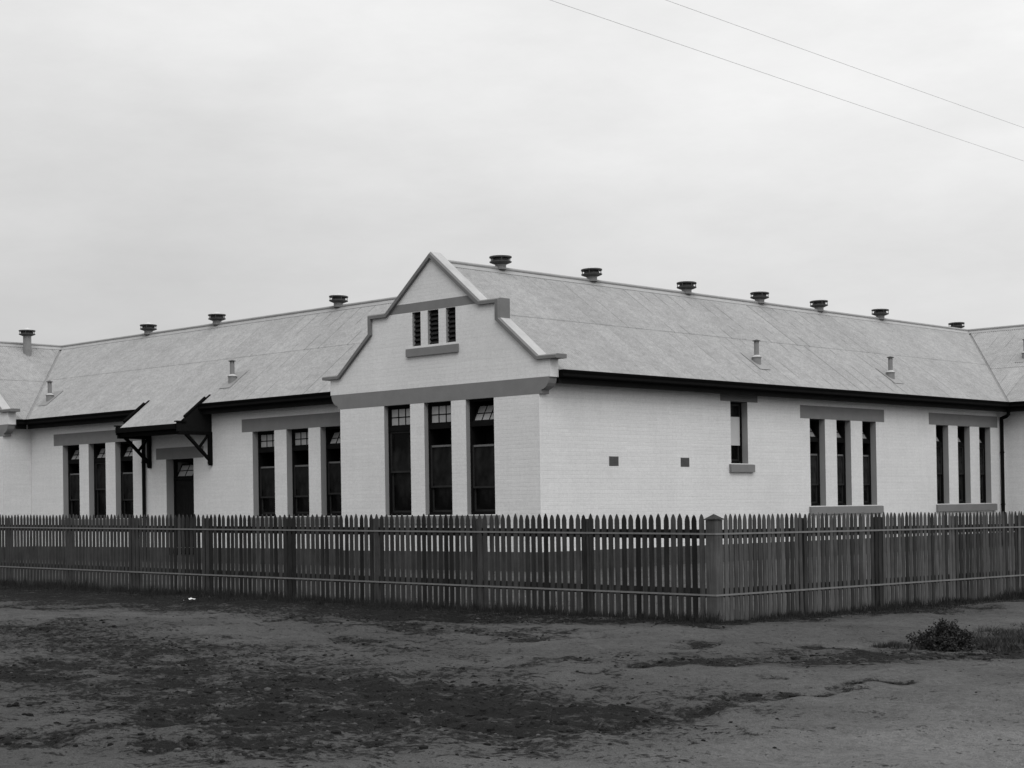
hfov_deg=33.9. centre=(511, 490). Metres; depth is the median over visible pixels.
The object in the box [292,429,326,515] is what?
window
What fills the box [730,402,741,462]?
window
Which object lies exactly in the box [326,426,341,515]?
window
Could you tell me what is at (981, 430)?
window
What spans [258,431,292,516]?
window
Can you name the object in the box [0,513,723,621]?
picket fence
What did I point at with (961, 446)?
window
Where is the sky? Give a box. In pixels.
[0,0,1023,344]
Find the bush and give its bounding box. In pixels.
[906,617,982,651]
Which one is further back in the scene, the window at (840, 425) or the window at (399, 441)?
the window at (840, 425)
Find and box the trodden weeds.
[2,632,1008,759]
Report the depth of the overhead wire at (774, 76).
17.66 m
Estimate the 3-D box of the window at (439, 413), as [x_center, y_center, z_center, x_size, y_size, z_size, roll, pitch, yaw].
[-1.456,-0.752,39.360,0.905,2.632,0.540,-1,-1,44]
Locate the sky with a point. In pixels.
(167, 164)
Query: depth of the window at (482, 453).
38.40 m
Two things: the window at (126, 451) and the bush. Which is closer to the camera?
the bush
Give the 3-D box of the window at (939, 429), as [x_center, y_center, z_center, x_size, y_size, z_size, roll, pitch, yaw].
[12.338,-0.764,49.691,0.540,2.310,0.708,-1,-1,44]
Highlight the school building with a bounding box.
[0,252,1023,571]
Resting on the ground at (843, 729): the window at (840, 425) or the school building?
the school building
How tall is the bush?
0.392 m
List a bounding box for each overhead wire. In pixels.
[551,0,1022,160]
[667,0,1023,127]
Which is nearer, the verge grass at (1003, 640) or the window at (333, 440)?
the verge grass at (1003, 640)
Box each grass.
[0,576,1023,623]
[869,623,1023,652]
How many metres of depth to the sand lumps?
12.66 m
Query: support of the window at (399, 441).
in the school building
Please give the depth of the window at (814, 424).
45.03 m
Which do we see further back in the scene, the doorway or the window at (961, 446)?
the window at (961, 446)
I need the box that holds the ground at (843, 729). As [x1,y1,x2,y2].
[0,546,1023,767]
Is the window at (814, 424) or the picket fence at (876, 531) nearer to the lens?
the picket fence at (876, 531)
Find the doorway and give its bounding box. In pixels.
[171,458,193,554]
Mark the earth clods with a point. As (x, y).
(336, 731)
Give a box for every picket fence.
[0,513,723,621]
[715,511,1023,620]
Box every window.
[68,445,94,518]
[94,443,120,518]
[120,441,133,517]
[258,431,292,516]
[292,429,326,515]
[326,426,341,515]
[388,405,428,515]
[428,401,470,514]
[470,398,494,514]
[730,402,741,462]
[810,419,819,505]
[819,421,845,505]
[845,422,871,504]
[936,425,943,503]
[943,426,965,502]
[964,428,985,502]
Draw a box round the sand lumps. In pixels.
[9,612,1010,766]
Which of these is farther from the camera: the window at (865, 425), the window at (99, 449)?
the window at (99, 449)
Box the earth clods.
[0,611,1021,765]
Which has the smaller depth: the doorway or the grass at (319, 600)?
the grass at (319, 600)
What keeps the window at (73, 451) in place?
in the school building
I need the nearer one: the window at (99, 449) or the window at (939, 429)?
the window at (939, 429)

